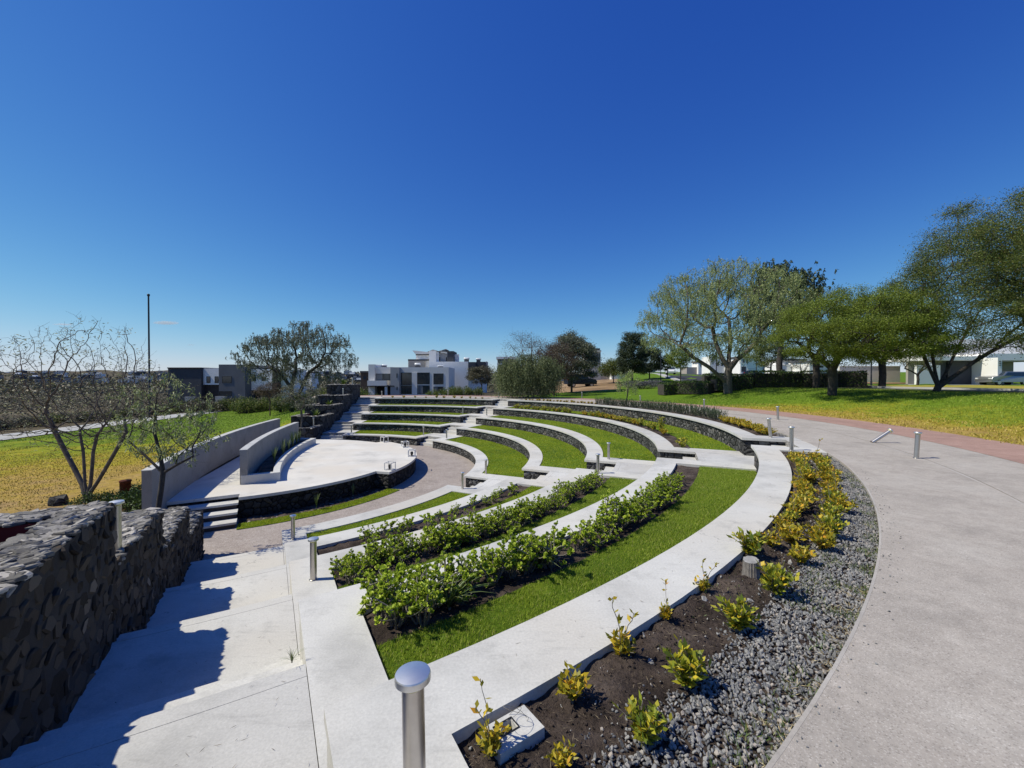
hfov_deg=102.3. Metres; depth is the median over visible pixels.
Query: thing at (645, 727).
yellow shrub
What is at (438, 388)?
window
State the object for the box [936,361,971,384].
garage door
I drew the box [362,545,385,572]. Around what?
jade shrub
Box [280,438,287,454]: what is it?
flax plant
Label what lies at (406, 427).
seating wall
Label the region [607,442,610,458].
bollard light
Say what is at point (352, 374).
distant house
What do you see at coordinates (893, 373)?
boundary wall
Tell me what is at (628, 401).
rosemary bush
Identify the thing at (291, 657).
weed
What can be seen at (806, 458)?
yellow shrub
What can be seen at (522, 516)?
jade shrub
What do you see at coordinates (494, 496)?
jade shrub
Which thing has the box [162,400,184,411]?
scrub bush
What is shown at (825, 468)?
yellow shrub
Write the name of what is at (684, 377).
road
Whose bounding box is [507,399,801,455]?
seating wall
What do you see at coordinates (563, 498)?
jade shrub
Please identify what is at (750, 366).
white house
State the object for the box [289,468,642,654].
seating wall
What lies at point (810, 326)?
mesquite tree
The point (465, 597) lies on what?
jade shrub
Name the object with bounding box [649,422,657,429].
yellow bush
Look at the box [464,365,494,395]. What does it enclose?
round tree
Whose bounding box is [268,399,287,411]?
scrub bush
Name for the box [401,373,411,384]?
window
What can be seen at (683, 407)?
rosemary bush
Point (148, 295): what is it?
tall mast
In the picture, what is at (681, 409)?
rosemary bush
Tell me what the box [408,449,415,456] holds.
stage light
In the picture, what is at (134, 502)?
bush
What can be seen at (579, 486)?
jade shrub
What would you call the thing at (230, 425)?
turf
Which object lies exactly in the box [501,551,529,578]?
jade shrub
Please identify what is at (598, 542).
jade shrub
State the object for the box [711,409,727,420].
rosemary bush
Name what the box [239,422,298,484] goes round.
screen wall
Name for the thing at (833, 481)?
yellow shrub
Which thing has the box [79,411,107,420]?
scrub bush
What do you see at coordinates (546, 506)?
jade shrub
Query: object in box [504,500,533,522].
jade shrub
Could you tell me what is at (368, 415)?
seating wall
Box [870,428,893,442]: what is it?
bollard light
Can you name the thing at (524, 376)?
willow tree
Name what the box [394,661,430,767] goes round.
bollard light
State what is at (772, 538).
yellow shrub
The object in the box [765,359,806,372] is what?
white house
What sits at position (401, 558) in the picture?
jade shrub
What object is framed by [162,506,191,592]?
stone wall
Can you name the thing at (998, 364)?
garage house
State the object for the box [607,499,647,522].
jade shrub
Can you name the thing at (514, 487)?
jade shrub
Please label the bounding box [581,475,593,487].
jade shrub
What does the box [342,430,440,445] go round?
seating wall
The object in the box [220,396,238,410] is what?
scrub bush
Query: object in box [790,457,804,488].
yellow shrub
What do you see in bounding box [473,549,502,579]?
jade shrub
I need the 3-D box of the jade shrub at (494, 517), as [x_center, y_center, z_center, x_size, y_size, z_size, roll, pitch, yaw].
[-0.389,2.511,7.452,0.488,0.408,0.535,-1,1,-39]
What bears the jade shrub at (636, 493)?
on the soil
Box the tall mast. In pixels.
[147,294,150,416]
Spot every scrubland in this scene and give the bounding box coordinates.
[0,377,500,395]
[0,385,498,429]
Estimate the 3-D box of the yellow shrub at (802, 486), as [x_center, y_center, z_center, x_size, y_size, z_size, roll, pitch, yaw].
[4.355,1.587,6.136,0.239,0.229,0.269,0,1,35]
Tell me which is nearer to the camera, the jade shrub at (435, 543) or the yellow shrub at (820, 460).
the jade shrub at (435, 543)
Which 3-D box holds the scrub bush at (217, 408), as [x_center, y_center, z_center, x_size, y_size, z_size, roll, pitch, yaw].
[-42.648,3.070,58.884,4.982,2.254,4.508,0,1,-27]
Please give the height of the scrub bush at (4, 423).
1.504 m
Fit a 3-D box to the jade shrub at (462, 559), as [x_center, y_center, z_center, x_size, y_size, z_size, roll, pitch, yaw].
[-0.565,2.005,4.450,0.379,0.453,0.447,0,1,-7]
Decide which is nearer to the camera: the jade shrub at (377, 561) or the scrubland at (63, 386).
the jade shrub at (377, 561)
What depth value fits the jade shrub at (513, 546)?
4.80 m
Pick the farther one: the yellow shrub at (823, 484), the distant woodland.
the distant woodland
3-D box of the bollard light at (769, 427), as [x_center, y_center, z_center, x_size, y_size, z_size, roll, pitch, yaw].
[7.551,1.279,12.091,0.138,0.572,0.138,-6,-1,0]
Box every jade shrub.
[328,554,375,583]
[330,549,358,574]
[341,544,377,571]
[354,572,407,623]
[357,523,379,541]
[357,533,395,563]
[357,556,413,615]
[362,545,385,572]
[365,528,407,562]
[366,568,423,629]
[376,519,399,535]
[381,530,416,563]
[392,515,414,532]
[393,532,427,556]
[396,573,449,626]
[404,516,413,530]
[406,534,435,555]
[408,544,469,594]
[408,563,461,609]
[417,533,446,552]
[419,513,450,547]
[423,518,460,550]
[434,510,442,520]
[436,511,476,544]
[443,552,476,591]
[445,575,476,604]
[450,502,460,514]
[451,530,466,550]
[453,514,483,542]
[457,561,488,593]
[462,506,484,534]
[462,524,481,543]
[463,539,512,584]
[467,495,477,507]
[471,547,513,579]
[473,514,497,537]
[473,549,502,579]
[479,495,491,504]
[481,512,501,534]
[485,505,509,532]
[486,490,499,502]
[492,505,514,525]
[493,486,503,497]
[497,526,547,574]
[499,513,520,532]
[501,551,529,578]
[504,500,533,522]
[507,485,515,494]
[507,503,533,526]
[508,502,528,521]
[509,482,518,493]
[511,498,528,511]
[515,538,543,574]
[516,531,555,568]
[519,520,573,570]
[522,497,541,517]
[528,497,540,517]
[530,494,546,512]
[538,498,553,514]
[544,495,558,507]
[546,489,565,509]
[546,527,570,561]
[552,479,567,496]
[559,480,579,502]
[559,481,576,498]
[560,492,571,503]
[562,520,598,550]
[574,475,594,494]
[574,515,609,551]
[577,478,592,491]
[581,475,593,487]
[582,505,622,534]
[585,473,607,487]
[587,469,601,479]
[589,517,620,543]
[596,497,637,528]
[598,489,627,525]
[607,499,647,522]
[622,497,656,520]
[623,496,647,515]
[625,485,658,513]
[635,492,660,510]
[641,481,678,507]
[645,481,666,500]
[648,478,672,491]
[648,479,682,499]
[651,488,673,509]
[656,472,678,488]
[663,474,682,487]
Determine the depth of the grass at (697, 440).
15.89 m
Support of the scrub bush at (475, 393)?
on the ground at (601, 389)
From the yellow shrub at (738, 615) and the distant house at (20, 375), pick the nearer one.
the yellow shrub at (738, 615)
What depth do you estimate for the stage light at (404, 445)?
21.88 m
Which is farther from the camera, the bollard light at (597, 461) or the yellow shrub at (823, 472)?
the bollard light at (597, 461)
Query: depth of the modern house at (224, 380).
72.00 m
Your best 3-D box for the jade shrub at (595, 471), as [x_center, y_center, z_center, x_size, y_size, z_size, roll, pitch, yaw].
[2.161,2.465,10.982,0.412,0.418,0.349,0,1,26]
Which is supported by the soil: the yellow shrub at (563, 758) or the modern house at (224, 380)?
the yellow shrub at (563, 758)
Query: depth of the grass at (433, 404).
36.34 m
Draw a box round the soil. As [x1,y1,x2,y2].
[238,398,877,767]
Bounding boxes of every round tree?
[247,381,290,415]
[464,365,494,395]
[499,331,558,395]
[530,337,586,395]
[546,327,605,392]
[595,356,630,382]
[614,331,654,381]
[637,347,665,378]
[662,354,673,377]
[664,348,692,379]
[751,340,788,370]
[783,356,812,370]
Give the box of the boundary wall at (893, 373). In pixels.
[838,366,900,381]
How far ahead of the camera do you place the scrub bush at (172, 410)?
55.36 m
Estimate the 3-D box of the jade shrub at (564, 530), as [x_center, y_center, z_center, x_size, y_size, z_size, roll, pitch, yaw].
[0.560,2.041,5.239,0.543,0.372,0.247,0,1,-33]
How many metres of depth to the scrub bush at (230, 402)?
60.33 m
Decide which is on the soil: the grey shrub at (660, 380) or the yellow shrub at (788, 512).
the yellow shrub at (788, 512)
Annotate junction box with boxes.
[481,705,544,765]
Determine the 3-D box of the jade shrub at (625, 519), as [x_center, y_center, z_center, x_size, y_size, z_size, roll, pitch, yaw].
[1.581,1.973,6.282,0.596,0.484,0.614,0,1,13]
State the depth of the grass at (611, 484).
8.65 m
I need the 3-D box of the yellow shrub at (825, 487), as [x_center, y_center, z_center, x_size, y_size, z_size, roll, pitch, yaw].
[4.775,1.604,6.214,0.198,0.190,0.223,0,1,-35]
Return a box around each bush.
[0,418,11,429]
[1,421,13,429]
[12,419,27,427]
[14,415,47,427]
[43,412,65,422]
[56,412,90,422]
[63,488,115,507]
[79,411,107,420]
[83,485,141,510]
[109,406,126,416]
[109,486,141,512]
[131,479,141,492]
[159,406,175,413]
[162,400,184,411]
[179,397,206,411]
[181,398,200,407]
[195,400,229,411]
[215,397,232,410]
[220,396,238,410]
[226,396,249,405]
[228,400,251,412]
[234,398,261,412]
[246,400,264,412]
[253,397,271,410]
[263,397,275,409]
[265,397,282,410]
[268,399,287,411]
[279,399,305,412]
[298,390,324,403]
[315,387,326,403]
[425,389,439,394]
[438,387,454,394]
[447,386,464,395]
[458,385,473,395]
[469,386,483,395]
[623,398,632,406]
[636,417,644,424]
[644,400,658,409]
[644,421,651,427]
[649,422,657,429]
[657,416,665,433]
[659,428,667,433]
[661,401,673,411]
[674,403,689,413]
[675,437,687,447]
[681,405,693,414]
[693,405,711,416]
[700,407,713,418]
[706,406,718,419]
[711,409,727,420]
[712,409,721,419]
[735,419,743,427]
[756,426,763,433]
[761,426,777,435]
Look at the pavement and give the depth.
28.52 m
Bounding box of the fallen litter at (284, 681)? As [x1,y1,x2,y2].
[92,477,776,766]
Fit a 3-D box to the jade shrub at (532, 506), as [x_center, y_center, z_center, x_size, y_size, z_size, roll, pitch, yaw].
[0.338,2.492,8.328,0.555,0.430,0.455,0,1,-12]
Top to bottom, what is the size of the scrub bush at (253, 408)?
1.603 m
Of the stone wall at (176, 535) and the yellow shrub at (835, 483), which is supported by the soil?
the yellow shrub at (835, 483)
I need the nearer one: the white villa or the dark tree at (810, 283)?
the dark tree at (810, 283)
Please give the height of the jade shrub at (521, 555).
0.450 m
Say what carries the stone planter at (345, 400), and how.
on the orchestra floor
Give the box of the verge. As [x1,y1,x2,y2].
[868,385,1023,388]
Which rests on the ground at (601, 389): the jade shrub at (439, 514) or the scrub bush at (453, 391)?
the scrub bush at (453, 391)
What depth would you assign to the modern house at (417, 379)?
89.97 m
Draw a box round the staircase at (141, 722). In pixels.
[0,546,317,767]
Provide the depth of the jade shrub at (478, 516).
7.34 m
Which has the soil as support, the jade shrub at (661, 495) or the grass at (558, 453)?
the jade shrub at (661, 495)
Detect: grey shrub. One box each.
[626,380,662,388]
[644,379,662,384]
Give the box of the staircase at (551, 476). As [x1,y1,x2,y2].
[469,440,819,488]
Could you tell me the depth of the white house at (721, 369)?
112.97 m
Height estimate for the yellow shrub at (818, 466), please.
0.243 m
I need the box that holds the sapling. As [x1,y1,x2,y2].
[614,370,641,398]
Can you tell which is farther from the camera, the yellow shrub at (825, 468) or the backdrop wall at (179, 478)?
the backdrop wall at (179, 478)
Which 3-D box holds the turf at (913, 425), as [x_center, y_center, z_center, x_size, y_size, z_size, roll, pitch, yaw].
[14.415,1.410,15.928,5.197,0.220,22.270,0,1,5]
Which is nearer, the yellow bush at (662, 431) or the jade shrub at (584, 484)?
the jade shrub at (584, 484)
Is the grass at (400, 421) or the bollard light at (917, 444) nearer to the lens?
the bollard light at (917, 444)
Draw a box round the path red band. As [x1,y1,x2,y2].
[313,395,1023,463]
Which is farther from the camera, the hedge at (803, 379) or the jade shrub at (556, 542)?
the hedge at (803, 379)
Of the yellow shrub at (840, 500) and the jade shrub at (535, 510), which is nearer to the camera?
the yellow shrub at (840, 500)
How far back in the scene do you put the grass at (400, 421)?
31.27 m
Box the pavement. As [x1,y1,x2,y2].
[653,373,1023,390]
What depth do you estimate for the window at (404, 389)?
89.99 m
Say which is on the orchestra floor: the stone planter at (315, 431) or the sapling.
the stone planter at (315, 431)
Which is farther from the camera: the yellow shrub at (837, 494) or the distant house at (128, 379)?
the distant house at (128, 379)
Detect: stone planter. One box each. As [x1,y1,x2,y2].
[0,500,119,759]
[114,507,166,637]
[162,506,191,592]
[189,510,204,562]
[291,413,333,432]
[299,425,322,438]
[305,403,342,421]
[316,394,351,412]
[326,384,359,404]
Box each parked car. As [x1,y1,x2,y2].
[564,375,596,386]
[665,367,675,374]
[975,372,1023,384]
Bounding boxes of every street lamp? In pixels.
[655,342,660,378]
[870,364,871,385]
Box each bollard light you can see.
[108,500,124,549]
[290,514,295,539]
[308,536,318,580]
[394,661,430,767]
[461,472,464,488]
[484,459,487,473]
[596,453,599,473]
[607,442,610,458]
[766,418,771,437]
[776,406,779,419]
[788,426,794,450]
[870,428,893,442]
[913,432,921,458]
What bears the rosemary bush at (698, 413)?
on the soil
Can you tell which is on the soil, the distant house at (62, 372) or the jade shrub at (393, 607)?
the jade shrub at (393, 607)
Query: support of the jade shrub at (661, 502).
on the soil
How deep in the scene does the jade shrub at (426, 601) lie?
3.79 m
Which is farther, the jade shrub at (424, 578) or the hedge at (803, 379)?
the hedge at (803, 379)
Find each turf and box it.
[0,409,304,450]
[0,444,182,510]
[652,387,1023,428]
[711,403,1023,443]
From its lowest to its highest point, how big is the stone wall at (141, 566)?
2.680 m
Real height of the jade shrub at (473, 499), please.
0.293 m
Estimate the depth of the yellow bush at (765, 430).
12.58 m
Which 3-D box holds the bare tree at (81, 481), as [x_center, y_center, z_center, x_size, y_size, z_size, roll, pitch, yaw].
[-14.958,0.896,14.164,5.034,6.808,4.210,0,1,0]
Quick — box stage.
[167,439,416,531]
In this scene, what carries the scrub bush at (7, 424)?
on the ground at (601, 389)
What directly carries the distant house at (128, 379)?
on the ground at (601, 389)
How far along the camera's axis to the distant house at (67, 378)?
351.53 m
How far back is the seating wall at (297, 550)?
9.17 m
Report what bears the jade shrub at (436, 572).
on the soil
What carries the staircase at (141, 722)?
on the orchestra floor
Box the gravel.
[541,432,902,767]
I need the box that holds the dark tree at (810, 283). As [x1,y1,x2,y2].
[741,258,838,370]
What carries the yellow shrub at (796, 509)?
on the soil
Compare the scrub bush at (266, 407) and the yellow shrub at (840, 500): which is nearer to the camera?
the yellow shrub at (840, 500)
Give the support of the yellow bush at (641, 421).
on the soil
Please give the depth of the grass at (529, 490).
11.55 m
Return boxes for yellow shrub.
[470,676,511,758]
[544,736,578,767]
[555,660,591,703]
[605,596,638,655]
[611,691,672,746]
[659,578,673,620]
[659,633,713,689]
[692,558,718,592]
[711,592,762,632]
[727,527,767,555]
[755,560,799,596]
[757,530,783,547]
[769,513,793,527]
[773,523,806,544]
[777,520,805,531]
[778,509,800,521]
[780,497,810,512]
[786,451,799,461]
[786,542,816,566]
[787,482,801,518]
[789,493,813,503]
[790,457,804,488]
[790,457,808,462]
[794,479,811,487]
[795,460,809,468]
[795,482,814,491]
[797,465,818,478]
[797,488,810,494]
[797,490,819,503]
[797,493,818,506]
[799,454,810,459]
[800,470,822,482]
[802,522,834,535]
[805,526,836,549]
[807,453,822,461]
[810,438,822,456]
[813,455,833,462]
[813,457,831,464]
[813,488,831,523]
[813,514,849,536]
[815,490,846,504]
[816,462,830,470]
[817,470,833,481]
[818,480,833,487]
[818,501,851,518]
[818,508,842,519]
[819,485,835,490]
[821,465,834,470]
[822,474,842,482]
[823,480,837,505]
[828,465,838,487]
[831,467,842,493]
[831,495,858,512]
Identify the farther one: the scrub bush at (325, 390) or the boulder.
the scrub bush at (325, 390)
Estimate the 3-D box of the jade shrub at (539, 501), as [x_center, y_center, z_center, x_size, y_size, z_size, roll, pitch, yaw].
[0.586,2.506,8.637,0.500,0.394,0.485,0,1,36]
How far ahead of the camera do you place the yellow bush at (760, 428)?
13.05 m
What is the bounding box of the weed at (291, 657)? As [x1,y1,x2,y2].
[281,647,303,662]
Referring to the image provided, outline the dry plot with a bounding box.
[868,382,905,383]
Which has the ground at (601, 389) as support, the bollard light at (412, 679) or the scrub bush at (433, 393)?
the scrub bush at (433, 393)
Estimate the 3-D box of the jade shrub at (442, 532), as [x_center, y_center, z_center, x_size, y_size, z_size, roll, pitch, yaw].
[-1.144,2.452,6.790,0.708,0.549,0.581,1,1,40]
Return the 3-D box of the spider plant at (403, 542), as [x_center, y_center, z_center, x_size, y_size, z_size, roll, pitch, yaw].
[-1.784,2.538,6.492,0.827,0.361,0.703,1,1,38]
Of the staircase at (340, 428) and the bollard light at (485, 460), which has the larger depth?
the staircase at (340, 428)
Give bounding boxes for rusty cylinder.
[119,479,131,493]
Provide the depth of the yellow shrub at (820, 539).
4.18 m
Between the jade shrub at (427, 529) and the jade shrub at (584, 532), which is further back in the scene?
the jade shrub at (427, 529)
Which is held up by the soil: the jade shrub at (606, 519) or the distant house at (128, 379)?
the jade shrub at (606, 519)
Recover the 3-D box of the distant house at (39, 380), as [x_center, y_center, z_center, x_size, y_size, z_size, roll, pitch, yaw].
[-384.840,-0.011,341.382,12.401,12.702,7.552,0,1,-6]
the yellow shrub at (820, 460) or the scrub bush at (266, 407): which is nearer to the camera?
the yellow shrub at (820, 460)
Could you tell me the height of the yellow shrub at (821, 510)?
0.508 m
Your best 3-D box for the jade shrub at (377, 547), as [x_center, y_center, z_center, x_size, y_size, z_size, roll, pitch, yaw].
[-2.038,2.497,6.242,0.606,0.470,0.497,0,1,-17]
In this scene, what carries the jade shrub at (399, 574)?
on the soil
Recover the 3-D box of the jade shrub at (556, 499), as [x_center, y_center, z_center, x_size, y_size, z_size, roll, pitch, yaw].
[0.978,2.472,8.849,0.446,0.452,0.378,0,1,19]
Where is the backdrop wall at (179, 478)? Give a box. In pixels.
[141,419,279,508]
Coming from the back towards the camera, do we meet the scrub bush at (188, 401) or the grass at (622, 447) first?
the scrub bush at (188, 401)
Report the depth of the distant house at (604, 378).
335.87 m
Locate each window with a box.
[206,376,210,382]
[218,391,231,395]
[222,376,231,382]
[376,374,389,380]
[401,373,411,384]
[401,386,411,393]
[417,373,429,383]
[417,385,429,393]
[433,373,442,383]
[433,387,442,391]
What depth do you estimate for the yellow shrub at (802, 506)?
5.24 m
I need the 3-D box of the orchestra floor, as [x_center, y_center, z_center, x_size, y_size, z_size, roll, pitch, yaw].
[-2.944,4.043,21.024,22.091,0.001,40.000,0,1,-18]
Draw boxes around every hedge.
[657,376,752,395]
[701,369,868,387]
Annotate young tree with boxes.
[102,372,230,507]
[272,375,323,426]
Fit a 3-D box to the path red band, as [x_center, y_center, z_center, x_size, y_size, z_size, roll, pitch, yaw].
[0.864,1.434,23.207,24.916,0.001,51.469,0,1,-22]
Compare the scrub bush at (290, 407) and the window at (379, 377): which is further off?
the window at (379, 377)
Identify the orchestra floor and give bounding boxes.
[202,444,473,559]
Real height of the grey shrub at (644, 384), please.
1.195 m
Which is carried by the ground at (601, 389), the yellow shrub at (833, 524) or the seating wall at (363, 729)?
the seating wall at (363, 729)
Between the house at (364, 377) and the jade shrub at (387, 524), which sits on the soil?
the jade shrub at (387, 524)
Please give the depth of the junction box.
2.00 m
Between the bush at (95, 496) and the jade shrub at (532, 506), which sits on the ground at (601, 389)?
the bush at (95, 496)
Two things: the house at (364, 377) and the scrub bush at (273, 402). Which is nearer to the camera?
the scrub bush at (273, 402)
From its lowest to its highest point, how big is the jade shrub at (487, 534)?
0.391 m
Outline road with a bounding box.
[658,373,1023,392]
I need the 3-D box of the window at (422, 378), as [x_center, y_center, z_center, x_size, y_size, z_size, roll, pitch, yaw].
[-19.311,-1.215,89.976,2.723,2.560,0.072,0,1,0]
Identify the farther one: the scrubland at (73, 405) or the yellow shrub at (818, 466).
the scrubland at (73, 405)
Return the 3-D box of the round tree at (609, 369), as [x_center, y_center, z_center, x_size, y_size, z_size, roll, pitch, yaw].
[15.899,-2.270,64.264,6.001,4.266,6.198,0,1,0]
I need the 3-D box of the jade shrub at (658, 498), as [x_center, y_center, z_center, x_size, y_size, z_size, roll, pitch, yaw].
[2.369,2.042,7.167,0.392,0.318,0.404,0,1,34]
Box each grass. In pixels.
[236,488,398,529]
[306,492,470,538]
[336,476,634,588]
[353,430,429,435]
[362,420,451,424]
[372,411,468,414]
[375,466,756,679]
[377,404,484,406]
[447,436,527,477]
[451,486,541,520]
[470,425,586,468]
[491,415,656,460]
[507,407,735,450]
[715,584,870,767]
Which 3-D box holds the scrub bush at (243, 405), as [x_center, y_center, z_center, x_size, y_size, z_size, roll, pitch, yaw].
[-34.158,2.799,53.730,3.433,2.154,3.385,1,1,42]
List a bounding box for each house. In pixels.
[12,372,26,379]
[29,375,40,380]
[35,376,58,384]
[49,374,70,382]
[55,371,68,374]
[73,375,101,384]
[93,372,105,376]
[95,376,108,381]
[118,377,137,384]
[167,364,306,402]
[346,372,358,379]
[360,371,367,392]
[367,363,454,394]
[408,349,487,392]
[601,372,608,379]
[681,361,701,373]
[702,357,724,374]
[731,356,764,375]
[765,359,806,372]
[789,361,831,372]
[889,339,1023,384]
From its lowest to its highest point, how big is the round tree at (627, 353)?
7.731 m
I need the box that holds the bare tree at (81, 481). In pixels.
[0,311,169,503]
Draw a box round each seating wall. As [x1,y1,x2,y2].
[282,485,483,564]
[285,477,553,594]
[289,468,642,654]
[298,457,756,767]
[324,445,826,767]
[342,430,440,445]
[352,420,457,432]
[361,411,472,422]
[368,404,489,413]
[374,397,498,405]
[432,435,523,486]
[456,424,574,478]
[475,415,654,469]
[492,406,742,458]
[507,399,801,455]
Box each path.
[0,409,231,439]
[312,396,1023,767]
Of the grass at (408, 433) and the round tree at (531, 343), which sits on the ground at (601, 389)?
the round tree at (531, 343)
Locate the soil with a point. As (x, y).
(381, 632)
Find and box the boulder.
[47,494,68,506]
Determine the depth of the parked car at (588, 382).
61.23 m
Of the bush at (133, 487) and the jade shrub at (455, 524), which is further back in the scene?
the bush at (133, 487)
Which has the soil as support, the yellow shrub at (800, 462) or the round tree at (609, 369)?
the yellow shrub at (800, 462)
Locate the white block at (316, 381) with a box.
[307,373,318,389]
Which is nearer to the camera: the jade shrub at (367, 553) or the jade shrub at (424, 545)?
the jade shrub at (367, 553)
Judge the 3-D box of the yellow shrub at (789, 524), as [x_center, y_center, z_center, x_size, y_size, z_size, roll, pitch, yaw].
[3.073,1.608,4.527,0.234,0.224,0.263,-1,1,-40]
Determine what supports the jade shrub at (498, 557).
on the soil
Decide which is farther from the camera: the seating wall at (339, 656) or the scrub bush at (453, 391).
the scrub bush at (453, 391)
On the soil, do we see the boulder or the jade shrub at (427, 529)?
the jade shrub at (427, 529)
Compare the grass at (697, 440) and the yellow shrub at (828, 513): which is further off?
the grass at (697, 440)
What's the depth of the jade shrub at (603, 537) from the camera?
5.73 m
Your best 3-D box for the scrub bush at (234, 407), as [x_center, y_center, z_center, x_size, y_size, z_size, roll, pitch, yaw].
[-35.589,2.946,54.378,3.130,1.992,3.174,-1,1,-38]
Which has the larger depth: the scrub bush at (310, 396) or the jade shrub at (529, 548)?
the scrub bush at (310, 396)
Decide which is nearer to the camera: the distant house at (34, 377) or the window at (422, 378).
the window at (422, 378)
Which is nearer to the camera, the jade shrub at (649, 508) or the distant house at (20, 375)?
the jade shrub at (649, 508)
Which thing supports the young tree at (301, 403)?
on the stone planter at (315, 431)
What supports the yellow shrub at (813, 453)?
on the soil
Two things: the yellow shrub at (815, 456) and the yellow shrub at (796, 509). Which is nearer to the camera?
the yellow shrub at (796, 509)
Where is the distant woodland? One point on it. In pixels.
(151, 374)
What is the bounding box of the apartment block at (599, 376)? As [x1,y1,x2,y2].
[588,348,600,379]
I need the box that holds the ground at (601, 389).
[0,372,1023,565]
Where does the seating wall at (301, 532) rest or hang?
on the orchestra floor
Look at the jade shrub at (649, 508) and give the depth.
6.58 m
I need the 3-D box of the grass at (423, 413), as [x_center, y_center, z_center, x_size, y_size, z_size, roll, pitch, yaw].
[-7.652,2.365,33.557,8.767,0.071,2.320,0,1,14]
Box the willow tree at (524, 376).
[490,351,565,398]
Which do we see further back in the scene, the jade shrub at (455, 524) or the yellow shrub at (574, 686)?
the jade shrub at (455, 524)
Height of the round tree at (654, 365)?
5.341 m
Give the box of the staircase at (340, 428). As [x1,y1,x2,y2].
[321,397,376,439]
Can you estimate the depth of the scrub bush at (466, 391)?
57.58 m
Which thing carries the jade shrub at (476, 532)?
on the soil
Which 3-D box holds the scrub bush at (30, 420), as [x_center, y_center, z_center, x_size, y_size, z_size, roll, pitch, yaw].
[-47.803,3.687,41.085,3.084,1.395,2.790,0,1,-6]
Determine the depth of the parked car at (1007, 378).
48.92 m
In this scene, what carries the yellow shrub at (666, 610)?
on the soil
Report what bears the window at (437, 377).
in the modern house at (417, 379)
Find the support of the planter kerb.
on the stage
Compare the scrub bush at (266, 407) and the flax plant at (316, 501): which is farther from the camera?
the scrub bush at (266, 407)
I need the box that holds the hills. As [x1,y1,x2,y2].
[2,370,493,380]
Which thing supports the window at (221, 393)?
in the modern house at (224, 380)
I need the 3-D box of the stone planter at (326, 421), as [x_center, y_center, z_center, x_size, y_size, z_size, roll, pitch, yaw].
[-14.558,3.221,30.173,2.312,2.077,2.594,0,1,-7]
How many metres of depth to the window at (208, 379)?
72.47 m
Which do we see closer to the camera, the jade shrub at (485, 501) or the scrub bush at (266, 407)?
the jade shrub at (485, 501)
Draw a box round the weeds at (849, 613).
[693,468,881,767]
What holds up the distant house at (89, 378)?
on the ground at (601, 389)
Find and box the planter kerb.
[241,438,315,484]
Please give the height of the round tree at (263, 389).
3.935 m
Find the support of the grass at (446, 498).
on the seating wall at (301, 532)
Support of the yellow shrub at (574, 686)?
on the soil
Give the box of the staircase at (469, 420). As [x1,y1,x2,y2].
[420,399,511,446]
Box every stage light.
[380,436,388,442]
[384,461,395,470]
[401,441,408,447]
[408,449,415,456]
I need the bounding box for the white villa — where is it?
[496,357,514,377]
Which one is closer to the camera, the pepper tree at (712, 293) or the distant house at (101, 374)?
the pepper tree at (712, 293)
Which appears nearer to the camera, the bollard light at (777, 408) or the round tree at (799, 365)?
the bollard light at (777, 408)
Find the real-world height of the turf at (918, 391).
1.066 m
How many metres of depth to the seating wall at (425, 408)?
34.67 m
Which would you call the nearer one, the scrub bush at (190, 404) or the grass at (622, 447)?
the grass at (622, 447)
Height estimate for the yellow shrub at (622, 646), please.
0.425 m
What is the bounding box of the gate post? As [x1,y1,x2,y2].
[739,363,746,373]
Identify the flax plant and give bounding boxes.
[271,447,276,462]
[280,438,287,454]
[289,432,294,446]
[314,494,319,508]
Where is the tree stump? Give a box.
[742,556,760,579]
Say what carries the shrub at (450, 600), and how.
on the soil
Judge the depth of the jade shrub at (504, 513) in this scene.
7.79 m
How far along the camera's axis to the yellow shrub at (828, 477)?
6.70 m
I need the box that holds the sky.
[0,0,1023,373]
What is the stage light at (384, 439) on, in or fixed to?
on the stage
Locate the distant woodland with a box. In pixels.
[0,371,677,381]
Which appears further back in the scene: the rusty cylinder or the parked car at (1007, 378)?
the parked car at (1007, 378)
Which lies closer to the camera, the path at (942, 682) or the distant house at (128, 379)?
the path at (942, 682)
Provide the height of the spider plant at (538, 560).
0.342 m
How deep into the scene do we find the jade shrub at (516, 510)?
7.88 m
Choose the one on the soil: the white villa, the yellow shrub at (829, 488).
the yellow shrub at (829, 488)
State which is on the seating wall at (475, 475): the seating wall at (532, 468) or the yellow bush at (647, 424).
the seating wall at (532, 468)
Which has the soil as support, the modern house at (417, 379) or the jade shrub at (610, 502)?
the jade shrub at (610, 502)
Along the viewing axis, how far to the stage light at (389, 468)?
16.37 m
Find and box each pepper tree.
[225,321,358,409]
[634,255,816,393]
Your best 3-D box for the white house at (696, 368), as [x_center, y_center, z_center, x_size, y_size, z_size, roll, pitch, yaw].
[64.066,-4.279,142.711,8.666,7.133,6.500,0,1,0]
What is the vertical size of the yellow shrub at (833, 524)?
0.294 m
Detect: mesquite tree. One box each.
[764,282,986,395]
[770,284,868,387]
[831,305,949,385]
[873,214,1023,391]
[898,352,944,384]
[909,186,1023,323]
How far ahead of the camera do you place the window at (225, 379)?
70.77 m
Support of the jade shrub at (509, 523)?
on the soil

